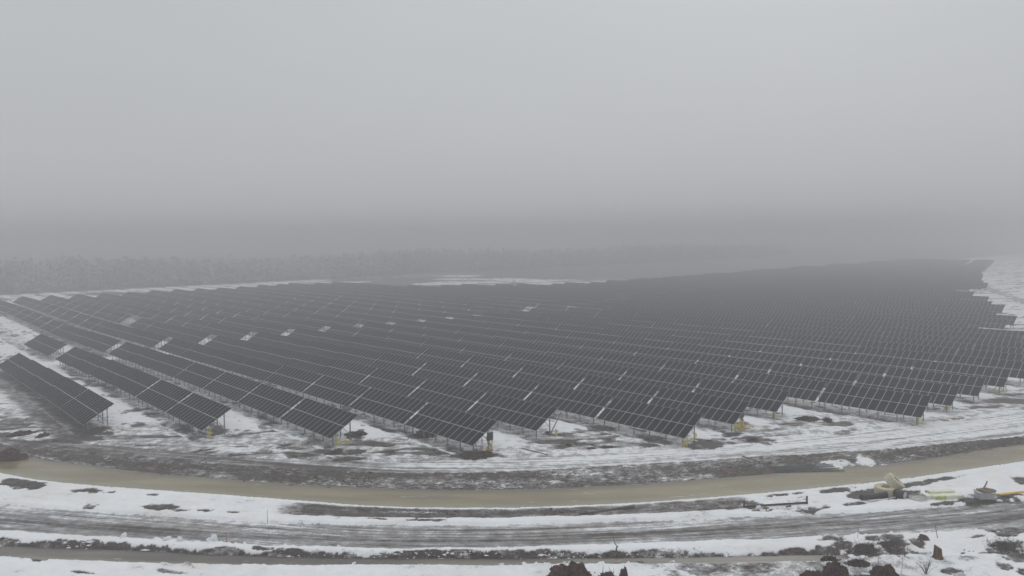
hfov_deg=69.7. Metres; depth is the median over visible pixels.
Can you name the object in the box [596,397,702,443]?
solar table
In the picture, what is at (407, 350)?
solar table
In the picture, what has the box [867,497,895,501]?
white pipe
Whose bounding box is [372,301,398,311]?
solar table
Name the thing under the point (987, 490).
sack
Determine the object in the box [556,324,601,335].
solar table
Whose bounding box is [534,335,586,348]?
solar table
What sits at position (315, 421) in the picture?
solar table
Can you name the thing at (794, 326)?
solar table
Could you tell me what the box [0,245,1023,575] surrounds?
ground
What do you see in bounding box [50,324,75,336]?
solar table
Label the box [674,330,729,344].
solar table
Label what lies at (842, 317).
solar table
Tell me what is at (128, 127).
sky
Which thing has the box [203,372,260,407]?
solar table
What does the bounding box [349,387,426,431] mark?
solar table
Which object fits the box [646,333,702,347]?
solar table
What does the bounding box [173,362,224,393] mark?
solar table
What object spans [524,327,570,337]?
solar table
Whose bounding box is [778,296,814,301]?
solar table
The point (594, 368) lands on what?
solar table
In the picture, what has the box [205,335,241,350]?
solar table
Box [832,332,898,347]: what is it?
solar table
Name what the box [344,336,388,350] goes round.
solar table
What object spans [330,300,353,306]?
solar table
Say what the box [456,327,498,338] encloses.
solar table
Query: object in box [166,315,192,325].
solar table
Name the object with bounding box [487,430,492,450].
inverter cabinet
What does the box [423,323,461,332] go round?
solar table
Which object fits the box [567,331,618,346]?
solar table
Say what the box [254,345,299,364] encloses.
solar table
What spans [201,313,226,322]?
solar table
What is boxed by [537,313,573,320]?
solar table
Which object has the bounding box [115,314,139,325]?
solar table
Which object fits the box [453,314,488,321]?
solar table
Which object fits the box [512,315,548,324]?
solar table
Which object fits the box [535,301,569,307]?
solar table
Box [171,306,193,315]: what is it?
solar table
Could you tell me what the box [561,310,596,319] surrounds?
solar table
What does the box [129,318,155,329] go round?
solar table
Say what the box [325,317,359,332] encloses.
solar table
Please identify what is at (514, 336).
solar table
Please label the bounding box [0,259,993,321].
solar tables
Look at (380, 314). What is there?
solar table
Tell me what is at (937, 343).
solar table
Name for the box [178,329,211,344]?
solar table
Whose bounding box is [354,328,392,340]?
solar table
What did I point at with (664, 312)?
solar table
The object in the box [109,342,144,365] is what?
solar table
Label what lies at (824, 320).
solar table
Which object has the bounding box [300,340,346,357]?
solar table
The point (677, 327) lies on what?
solar table
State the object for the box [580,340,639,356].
solar table
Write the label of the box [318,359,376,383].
solar table
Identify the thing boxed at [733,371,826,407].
solar table
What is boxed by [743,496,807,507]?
bracket frame
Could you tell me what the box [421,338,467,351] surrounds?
solar table
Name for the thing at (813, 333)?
solar table
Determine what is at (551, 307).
solar table
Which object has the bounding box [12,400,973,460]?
clods
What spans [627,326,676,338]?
solar table
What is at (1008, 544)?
brush heap
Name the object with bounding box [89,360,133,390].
solar table
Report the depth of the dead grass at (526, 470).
80.93 m
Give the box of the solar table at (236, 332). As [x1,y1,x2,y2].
[219,326,252,339]
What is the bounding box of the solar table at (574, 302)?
[559,298,590,306]
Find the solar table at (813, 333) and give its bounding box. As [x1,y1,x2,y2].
[773,327,832,341]
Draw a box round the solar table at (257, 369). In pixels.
[232,357,283,384]
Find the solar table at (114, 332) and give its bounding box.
[104,324,131,339]
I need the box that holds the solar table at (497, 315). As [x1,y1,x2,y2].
[481,311,514,319]
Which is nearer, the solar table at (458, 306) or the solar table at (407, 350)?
the solar table at (407, 350)
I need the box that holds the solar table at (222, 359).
[203,349,249,373]
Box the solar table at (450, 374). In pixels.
[413,361,478,386]
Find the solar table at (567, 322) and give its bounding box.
[546,318,587,327]
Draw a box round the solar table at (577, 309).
[565,307,600,312]
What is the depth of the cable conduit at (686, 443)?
87.68 m
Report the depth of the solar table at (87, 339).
180.63 m
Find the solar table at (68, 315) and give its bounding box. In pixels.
[58,310,78,323]
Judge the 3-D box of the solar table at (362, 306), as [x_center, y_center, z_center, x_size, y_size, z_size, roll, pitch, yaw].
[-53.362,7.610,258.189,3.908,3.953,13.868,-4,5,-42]
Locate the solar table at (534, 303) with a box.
[513,298,541,308]
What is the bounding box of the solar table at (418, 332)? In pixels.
[389,326,428,336]
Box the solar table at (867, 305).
[843,302,886,308]
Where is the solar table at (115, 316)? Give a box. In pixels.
[103,311,126,323]
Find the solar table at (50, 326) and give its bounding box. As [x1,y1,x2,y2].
[40,320,63,335]
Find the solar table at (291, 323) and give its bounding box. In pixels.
[273,317,301,332]
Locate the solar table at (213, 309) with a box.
[202,305,224,313]
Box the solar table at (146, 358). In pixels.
[127,348,167,373]
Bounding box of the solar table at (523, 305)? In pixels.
[500,301,529,310]
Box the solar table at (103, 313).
[91,308,113,319]
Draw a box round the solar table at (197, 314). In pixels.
[185,310,209,319]
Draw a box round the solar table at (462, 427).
[405,403,496,451]
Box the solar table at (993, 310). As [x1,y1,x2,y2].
[947,305,999,314]
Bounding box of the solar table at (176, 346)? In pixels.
[158,338,195,357]
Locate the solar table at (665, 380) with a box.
[620,367,701,391]
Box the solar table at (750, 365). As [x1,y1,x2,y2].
[696,354,773,380]
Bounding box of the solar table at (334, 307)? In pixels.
[322,304,347,311]
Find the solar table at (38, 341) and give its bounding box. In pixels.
[24,334,52,351]
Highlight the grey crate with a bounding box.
[973,489,996,499]
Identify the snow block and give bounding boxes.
[162,536,172,540]
[206,534,217,541]
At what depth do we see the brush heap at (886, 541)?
58.74 m
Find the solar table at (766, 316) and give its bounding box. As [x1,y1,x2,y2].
[744,313,790,326]
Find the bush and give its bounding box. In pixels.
[916,557,937,573]
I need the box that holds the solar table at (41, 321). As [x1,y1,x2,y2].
[30,316,52,330]
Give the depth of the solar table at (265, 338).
176.01 m
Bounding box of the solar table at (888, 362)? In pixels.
[831,352,914,373]
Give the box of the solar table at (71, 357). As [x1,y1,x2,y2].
[56,347,90,370]
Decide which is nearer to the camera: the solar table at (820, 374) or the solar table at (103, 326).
the solar table at (820, 374)
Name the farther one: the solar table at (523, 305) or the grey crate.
the solar table at (523, 305)
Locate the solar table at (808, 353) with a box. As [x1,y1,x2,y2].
[761,345,833,363]
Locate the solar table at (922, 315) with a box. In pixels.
[895,312,948,319]
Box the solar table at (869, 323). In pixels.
[841,319,897,330]
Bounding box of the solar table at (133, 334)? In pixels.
[118,327,148,342]
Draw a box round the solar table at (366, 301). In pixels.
[351,299,378,304]
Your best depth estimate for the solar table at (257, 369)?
131.89 m
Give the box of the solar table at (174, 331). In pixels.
[160,325,190,337]
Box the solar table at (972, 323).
[923,317,981,327]
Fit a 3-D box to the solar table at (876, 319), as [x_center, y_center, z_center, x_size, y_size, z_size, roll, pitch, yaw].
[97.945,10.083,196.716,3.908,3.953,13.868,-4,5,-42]
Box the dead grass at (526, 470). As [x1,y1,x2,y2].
[1,436,1023,488]
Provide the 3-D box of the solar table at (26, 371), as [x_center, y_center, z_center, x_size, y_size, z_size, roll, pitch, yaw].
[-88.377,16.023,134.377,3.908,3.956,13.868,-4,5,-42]
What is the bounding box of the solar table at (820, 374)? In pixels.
[769,363,858,387]
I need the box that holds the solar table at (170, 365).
[149,354,194,382]
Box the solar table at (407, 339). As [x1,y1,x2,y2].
[385,333,428,345]
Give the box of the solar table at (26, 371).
[10,360,46,387]
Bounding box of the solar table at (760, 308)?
[734,305,775,313]
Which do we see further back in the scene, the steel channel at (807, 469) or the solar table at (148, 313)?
the solar table at (148, 313)
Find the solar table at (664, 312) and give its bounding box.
[645,309,683,318]
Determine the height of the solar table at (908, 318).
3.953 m
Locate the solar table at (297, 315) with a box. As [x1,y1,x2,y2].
[284,311,311,319]
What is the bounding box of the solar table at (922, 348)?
[879,342,957,360]
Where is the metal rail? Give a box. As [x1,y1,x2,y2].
[549,412,561,436]
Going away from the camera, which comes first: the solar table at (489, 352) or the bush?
the bush
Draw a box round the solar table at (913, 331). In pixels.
[880,327,944,335]
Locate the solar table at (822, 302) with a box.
[802,300,842,305]
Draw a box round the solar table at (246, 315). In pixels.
[234,311,259,319]
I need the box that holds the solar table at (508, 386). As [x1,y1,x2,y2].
[464,371,539,399]
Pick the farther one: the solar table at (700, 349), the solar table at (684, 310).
the solar table at (684, 310)
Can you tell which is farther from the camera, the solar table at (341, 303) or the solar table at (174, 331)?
the solar table at (341, 303)
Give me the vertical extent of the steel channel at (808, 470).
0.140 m
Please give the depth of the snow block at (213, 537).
60.82 m
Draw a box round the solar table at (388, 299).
[376,297,400,302]
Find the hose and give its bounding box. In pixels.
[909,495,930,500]
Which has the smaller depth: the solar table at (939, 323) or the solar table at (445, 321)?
the solar table at (939, 323)
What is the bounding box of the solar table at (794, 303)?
[774,301,814,308]
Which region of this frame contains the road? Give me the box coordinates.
[0,500,1023,548]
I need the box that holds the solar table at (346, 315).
[337,312,365,325]
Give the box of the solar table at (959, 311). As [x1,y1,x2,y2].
[936,308,989,315]
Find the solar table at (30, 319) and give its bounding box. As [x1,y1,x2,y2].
[21,312,42,325]
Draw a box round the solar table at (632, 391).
[575,375,659,402]
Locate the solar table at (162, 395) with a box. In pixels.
[136,379,192,418]
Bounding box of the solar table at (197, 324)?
[182,319,210,329]
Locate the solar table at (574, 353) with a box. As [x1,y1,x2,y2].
[544,345,605,362]
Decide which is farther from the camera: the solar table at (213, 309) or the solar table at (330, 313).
the solar table at (213, 309)
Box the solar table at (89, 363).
[71,352,109,380]
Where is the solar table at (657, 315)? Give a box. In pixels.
[632,312,676,319]
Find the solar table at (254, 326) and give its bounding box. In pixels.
[237,319,267,334]
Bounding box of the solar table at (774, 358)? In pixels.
[730,349,804,373]
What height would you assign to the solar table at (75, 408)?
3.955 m
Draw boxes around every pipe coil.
[874,483,896,496]
[884,472,904,489]
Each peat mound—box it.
[546,560,595,575]
[598,568,614,575]
[619,566,627,575]
[798,566,826,575]
[820,548,840,561]
[822,560,848,575]
[843,555,873,567]
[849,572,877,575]
[866,563,898,575]
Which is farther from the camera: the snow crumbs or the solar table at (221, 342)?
the solar table at (221, 342)
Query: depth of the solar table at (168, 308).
257.59 m
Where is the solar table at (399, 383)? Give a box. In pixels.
[360,368,425,396]
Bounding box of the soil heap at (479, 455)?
[460,451,498,459]
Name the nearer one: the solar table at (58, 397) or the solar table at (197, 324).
the solar table at (58, 397)
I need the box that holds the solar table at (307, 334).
[288,327,324,340]
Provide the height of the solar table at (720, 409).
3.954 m
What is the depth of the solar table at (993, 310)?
224.07 m
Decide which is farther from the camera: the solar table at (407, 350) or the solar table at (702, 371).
the solar table at (407, 350)
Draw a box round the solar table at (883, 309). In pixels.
[858,307,906,314]
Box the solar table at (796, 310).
[775,307,819,316]
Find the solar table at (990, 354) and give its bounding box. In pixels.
[957,349,1023,361]
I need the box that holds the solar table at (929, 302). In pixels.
[908,300,953,307]
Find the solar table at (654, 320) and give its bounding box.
[632,316,676,326]
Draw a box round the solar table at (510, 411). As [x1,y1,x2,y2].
[466,392,557,437]
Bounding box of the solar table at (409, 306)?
[395,303,423,310]
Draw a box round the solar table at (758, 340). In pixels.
[727,335,789,349]
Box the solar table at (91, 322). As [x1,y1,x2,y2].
[79,317,103,329]
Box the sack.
[976,487,995,492]
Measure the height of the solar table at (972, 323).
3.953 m
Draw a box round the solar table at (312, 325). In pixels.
[291,320,326,331]
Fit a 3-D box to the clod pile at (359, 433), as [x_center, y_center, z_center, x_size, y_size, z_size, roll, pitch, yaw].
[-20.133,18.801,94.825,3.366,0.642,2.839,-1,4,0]
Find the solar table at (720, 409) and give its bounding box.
[649,387,749,430]
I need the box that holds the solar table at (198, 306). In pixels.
[188,302,208,310]
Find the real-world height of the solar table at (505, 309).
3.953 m
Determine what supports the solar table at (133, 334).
on the ground at (254, 445)
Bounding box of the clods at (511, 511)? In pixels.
[7,478,1022,519]
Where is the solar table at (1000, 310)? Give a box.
[955,302,1004,314]
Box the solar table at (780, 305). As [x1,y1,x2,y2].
[760,303,800,310]
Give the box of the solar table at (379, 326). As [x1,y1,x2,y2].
[361,322,396,331]
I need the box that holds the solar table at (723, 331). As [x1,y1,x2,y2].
[698,327,753,340]
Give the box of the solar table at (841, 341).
[811,336,879,352]
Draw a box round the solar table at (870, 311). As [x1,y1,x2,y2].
[845,309,894,316]
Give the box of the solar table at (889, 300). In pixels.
[865,298,907,304]
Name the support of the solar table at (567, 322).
on the ground at (254, 445)
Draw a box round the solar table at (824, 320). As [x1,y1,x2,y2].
[789,316,841,325]
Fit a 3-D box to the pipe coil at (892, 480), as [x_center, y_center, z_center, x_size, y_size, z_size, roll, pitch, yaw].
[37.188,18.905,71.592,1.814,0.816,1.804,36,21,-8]
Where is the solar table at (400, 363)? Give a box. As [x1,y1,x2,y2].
[370,352,427,374]
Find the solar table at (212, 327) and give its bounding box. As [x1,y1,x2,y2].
[201,322,230,336]
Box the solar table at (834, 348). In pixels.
[787,340,858,357]
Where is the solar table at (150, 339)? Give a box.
[134,331,168,348]
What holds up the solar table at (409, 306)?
on the ground at (254, 445)
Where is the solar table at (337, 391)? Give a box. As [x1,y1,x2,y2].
[302,375,369,411]
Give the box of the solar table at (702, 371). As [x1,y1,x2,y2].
[660,360,739,383]
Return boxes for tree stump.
[917,534,929,541]
[932,545,943,559]
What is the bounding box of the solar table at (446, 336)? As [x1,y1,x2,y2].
[421,330,464,344]
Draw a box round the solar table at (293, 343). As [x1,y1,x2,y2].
[272,336,312,351]
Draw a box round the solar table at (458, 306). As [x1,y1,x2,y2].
[443,303,471,310]
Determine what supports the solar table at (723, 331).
on the ground at (254, 445)
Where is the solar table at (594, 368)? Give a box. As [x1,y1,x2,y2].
[558,358,628,378]
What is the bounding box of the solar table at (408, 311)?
[392,308,421,315]
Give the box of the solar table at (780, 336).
[751,331,812,346]
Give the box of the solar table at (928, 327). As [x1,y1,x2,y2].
[897,323,960,335]
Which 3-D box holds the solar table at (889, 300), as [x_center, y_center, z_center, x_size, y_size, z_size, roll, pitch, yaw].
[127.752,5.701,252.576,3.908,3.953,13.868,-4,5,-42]
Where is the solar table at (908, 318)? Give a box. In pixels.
[868,314,921,322]
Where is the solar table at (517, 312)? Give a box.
[506,310,539,315]
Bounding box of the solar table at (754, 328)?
[721,323,774,336]
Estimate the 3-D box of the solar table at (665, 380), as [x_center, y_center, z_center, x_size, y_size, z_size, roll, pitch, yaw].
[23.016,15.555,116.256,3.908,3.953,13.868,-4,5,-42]
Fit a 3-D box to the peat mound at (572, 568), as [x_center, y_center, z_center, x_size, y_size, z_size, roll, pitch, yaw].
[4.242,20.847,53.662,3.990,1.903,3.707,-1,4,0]
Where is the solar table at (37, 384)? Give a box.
[23,368,65,398]
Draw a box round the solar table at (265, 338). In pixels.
[247,331,284,345]
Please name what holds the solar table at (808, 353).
on the ground at (254, 445)
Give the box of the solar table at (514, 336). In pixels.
[492,331,539,346]
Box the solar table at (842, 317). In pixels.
[803,313,853,322]
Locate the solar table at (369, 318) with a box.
[357,315,391,325]
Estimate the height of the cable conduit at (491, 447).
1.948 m
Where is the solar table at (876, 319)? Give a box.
[853,316,907,327]
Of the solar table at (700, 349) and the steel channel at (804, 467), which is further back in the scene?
the solar table at (700, 349)
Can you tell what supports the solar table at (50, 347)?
on the ground at (254, 445)
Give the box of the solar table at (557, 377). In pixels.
[514,364,586,388]
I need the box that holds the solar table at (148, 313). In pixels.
[137,308,160,318]
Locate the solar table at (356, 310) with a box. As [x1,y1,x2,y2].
[339,307,369,314]
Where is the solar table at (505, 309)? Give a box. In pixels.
[492,304,522,313]
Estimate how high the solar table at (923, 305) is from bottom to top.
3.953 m
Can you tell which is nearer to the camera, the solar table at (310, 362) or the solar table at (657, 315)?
the solar table at (310, 362)
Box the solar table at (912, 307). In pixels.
[887,305,935,312]
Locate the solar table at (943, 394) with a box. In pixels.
[854,374,960,412]
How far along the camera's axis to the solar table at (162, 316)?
230.52 m
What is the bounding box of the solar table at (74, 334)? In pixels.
[61,327,88,345]
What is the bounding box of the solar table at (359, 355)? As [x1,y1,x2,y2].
[333,346,383,365]
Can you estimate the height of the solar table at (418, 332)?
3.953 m
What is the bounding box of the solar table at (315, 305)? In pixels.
[304,302,326,312]
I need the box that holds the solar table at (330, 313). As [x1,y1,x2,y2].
[315,309,340,316]
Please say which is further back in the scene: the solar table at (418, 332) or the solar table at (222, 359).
the solar table at (418, 332)
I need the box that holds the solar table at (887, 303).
[855,300,899,307]
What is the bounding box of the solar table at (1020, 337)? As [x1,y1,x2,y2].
[960,327,1023,342]
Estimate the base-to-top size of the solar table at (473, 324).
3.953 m
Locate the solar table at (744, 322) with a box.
[719,318,767,327]
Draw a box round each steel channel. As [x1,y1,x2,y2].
[773,466,834,469]
[775,463,825,466]
[775,465,832,468]
[775,468,837,470]
[775,470,839,471]
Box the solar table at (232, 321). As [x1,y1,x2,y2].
[219,316,245,326]
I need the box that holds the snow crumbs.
[6,540,1001,565]
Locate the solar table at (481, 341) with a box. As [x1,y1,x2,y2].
[458,334,505,348]
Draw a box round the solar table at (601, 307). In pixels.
[577,304,610,313]
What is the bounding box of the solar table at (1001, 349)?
[974,344,1023,358]
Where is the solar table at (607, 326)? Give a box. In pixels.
[584,322,628,332]
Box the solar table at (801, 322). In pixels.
[771,318,823,325]
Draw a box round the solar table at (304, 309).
[293,306,320,313]
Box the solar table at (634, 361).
[598,352,667,371]
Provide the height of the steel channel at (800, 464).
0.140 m
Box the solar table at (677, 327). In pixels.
[651,322,700,335]
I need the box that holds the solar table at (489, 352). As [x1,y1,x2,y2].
[460,344,513,359]
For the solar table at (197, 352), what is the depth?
152.73 m
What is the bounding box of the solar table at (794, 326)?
[767,322,822,331]
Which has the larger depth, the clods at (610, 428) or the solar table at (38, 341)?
the solar table at (38, 341)
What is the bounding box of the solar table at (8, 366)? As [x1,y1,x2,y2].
[0,353,30,377]
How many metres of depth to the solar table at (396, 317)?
221.80 m
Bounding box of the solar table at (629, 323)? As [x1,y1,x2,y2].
[609,319,653,330]
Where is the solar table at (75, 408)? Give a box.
[60,389,113,430]
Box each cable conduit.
[335,435,351,444]
[486,436,492,450]
[681,432,696,446]
[734,421,753,430]
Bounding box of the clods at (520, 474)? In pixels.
[0,437,1022,490]
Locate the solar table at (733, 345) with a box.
[700,339,763,355]
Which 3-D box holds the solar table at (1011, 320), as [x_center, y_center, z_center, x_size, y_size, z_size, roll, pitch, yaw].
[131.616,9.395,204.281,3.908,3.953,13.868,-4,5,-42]
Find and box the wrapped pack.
[921,489,963,499]
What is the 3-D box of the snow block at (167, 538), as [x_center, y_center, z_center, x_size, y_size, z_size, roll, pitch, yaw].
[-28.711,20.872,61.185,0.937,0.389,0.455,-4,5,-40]
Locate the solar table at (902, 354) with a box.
[856,346,937,368]
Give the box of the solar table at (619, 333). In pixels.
[599,328,649,341]
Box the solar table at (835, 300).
[815,298,855,304]
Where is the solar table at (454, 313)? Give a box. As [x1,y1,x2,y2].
[444,308,475,318]
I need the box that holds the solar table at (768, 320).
[725,315,771,325]
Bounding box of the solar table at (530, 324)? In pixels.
[518,320,559,330]
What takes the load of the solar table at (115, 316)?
on the ground at (254, 445)
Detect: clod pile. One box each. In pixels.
[5,430,38,437]
[35,432,50,437]
[324,448,343,454]
[344,430,366,436]
[413,430,434,437]
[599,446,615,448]
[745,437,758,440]
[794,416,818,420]
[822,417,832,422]
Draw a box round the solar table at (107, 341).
[87,335,120,355]
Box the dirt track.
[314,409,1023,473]
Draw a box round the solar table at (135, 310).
[125,306,147,317]
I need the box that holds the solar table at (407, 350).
[378,341,427,357]
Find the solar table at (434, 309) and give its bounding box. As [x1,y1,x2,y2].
[419,306,447,312]
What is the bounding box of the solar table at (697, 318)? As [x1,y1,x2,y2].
[673,315,719,323]
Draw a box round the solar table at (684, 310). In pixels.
[665,307,702,314]
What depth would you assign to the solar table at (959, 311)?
217.98 m
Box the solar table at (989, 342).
[951,337,1023,349]
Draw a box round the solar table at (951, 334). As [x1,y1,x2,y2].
[945,331,1017,341]
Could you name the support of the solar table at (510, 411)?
on the ground at (254, 445)
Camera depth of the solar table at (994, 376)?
119.95 m
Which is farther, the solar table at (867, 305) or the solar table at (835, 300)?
the solar table at (835, 300)
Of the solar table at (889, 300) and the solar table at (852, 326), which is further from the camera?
the solar table at (889, 300)
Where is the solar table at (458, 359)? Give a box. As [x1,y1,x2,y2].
[418,348,472,366]
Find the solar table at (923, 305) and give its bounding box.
[899,302,946,310]
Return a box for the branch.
[742,456,778,468]
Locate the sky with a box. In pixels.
[0,0,1023,255]
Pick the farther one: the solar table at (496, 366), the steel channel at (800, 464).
the solar table at (496, 366)
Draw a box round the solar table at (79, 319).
[67,314,91,326]
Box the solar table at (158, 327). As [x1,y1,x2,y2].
[144,321,171,333]
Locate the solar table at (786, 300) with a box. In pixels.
[764,298,801,303]
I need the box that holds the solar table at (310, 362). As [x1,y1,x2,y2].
[284,351,335,372]
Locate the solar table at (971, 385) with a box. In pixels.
[885,367,985,402]
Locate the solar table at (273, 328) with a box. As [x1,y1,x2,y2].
[256,323,290,335]
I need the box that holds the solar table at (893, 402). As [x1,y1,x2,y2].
[817,382,931,424]
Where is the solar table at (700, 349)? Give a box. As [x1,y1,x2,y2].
[668,342,733,359]
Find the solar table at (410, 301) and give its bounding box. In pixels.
[397,299,422,305]
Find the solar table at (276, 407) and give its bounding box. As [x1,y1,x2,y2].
[238,384,304,424]
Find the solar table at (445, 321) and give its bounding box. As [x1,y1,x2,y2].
[424,317,459,325]
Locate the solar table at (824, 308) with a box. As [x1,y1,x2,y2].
[800,306,845,313]
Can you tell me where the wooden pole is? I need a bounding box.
[579,505,634,513]
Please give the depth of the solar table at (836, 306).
235.74 m
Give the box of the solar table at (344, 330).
[325,324,361,335]
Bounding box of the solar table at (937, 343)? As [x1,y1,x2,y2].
[898,338,973,354]
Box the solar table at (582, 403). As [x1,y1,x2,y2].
[525,383,612,424]
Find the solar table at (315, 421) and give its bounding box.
[280,398,357,445]
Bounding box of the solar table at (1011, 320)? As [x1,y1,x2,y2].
[959,313,1016,328]
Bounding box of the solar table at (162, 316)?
[150,311,176,322]
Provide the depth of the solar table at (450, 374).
123.96 m
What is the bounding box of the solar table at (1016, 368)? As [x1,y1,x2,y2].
[937,354,1023,384]
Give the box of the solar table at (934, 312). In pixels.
[906,310,958,318]
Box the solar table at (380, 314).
[364,310,394,322]
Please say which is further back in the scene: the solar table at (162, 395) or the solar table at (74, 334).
the solar table at (74, 334)
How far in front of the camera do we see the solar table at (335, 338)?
172.06 m
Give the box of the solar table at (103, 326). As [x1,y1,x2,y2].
[91,320,116,333]
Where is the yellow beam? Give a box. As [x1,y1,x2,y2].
[996,491,1023,494]
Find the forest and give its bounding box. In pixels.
[0,243,788,292]
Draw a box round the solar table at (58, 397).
[40,377,87,413]
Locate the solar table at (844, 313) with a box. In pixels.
[819,310,868,319]
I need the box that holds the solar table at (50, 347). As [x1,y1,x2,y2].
[35,339,66,358]
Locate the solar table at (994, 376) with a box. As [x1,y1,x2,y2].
[913,360,1010,392]
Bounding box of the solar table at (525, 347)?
[499,340,551,354]
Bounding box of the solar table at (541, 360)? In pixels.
[506,351,566,368]
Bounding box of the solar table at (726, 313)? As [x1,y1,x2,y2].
[703,310,744,317]
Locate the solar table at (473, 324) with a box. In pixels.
[454,320,492,329]
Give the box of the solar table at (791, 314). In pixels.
[758,310,804,318]
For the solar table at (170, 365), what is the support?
on the ground at (254, 445)
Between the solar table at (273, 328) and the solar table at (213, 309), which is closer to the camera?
the solar table at (273, 328)
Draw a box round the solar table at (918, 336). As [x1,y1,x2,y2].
[882,332,950,342]
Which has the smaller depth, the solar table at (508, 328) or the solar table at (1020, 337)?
the solar table at (1020, 337)
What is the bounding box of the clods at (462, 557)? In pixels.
[2,529,1023,558]
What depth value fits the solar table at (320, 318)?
218.67 m
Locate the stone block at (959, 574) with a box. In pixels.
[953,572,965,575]
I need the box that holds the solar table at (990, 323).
[949,316,1007,329]
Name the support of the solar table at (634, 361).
on the ground at (254, 445)
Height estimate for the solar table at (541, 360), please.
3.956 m
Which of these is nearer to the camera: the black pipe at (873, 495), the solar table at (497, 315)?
the black pipe at (873, 495)
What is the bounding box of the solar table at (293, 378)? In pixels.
[264,365,322,396]
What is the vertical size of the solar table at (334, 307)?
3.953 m
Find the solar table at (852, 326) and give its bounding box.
[820,322,880,330]
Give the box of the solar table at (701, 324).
[674,319,722,331]
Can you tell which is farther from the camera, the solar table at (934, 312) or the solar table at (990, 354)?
the solar table at (934, 312)
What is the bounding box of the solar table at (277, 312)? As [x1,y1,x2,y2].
[264,308,290,316]
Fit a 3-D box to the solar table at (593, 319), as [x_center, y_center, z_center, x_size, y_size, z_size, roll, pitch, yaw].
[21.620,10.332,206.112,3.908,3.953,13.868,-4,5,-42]
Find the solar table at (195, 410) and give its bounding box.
[166,393,231,437]
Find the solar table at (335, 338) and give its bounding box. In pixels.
[314,331,354,345]
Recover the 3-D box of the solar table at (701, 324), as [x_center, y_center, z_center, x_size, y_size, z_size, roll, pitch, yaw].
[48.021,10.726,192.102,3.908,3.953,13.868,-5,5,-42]
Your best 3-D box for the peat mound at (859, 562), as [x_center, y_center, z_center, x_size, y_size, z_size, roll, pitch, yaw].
[26.262,20.631,55.805,2.140,1.096,1.182,-1,4,0]
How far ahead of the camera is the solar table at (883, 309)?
225.34 m
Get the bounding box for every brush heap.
[840,540,889,555]
[872,536,912,554]
[977,535,1023,554]
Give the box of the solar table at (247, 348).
[228,340,267,356]
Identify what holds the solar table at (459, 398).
on the ground at (254, 445)
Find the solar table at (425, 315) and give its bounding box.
[418,311,449,321]
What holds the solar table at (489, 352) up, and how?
on the ground at (254, 445)
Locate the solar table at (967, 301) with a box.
[944,299,991,304]
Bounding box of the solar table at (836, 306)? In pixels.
[814,304,858,311]
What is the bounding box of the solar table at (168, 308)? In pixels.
[157,304,178,313]
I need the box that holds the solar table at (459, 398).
[408,379,485,411]
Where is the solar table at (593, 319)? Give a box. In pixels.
[572,316,611,325]
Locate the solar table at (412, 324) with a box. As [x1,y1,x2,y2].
[394,319,428,333]
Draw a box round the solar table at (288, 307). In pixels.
[275,303,299,311]
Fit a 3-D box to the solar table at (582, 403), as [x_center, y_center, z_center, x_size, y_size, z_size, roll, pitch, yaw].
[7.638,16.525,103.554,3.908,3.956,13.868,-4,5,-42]
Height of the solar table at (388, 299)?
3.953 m
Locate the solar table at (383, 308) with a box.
[369,305,396,312]
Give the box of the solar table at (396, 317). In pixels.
[389,313,421,322]
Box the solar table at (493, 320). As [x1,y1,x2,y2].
[484,317,522,325]
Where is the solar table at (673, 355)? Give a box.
[635,347,701,366]
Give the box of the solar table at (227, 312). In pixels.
[217,308,241,317]
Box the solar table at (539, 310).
[528,308,562,315]
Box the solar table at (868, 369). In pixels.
[801,357,886,380]
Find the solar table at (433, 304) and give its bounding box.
[420,301,446,307]
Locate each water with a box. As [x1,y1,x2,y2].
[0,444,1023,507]
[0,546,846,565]
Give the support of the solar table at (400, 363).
on the ground at (254, 445)
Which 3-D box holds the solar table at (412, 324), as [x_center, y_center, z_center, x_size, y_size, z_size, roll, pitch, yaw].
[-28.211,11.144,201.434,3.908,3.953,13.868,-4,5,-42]
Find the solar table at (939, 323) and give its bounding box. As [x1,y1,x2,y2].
[908,319,968,331]
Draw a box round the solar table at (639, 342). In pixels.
[615,336,672,351]
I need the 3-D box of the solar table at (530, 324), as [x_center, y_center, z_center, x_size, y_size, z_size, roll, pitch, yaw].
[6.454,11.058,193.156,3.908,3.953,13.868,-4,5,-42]
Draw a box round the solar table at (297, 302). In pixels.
[285,299,308,307]
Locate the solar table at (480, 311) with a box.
[470,306,499,315]
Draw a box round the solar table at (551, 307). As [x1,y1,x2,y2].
[536,304,567,313]
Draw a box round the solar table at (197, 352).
[179,343,220,363]
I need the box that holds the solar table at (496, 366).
[462,355,524,376]
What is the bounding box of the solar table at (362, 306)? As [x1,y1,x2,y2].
[349,303,373,309]
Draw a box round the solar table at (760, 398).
[694,378,789,418]
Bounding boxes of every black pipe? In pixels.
[859,492,887,499]
[893,489,906,498]
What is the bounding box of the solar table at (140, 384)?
[110,368,159,403]
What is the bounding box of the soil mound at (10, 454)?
[0,447,28,461]
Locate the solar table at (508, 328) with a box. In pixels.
[487,323,529,333]
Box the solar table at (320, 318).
[305,314,334,329]
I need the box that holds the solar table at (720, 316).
[683,312,725,321]
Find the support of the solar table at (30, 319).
on the ground at (254, 445)
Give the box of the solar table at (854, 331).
[822,327,882,336]
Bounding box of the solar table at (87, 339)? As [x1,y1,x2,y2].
[73,331,103,349]

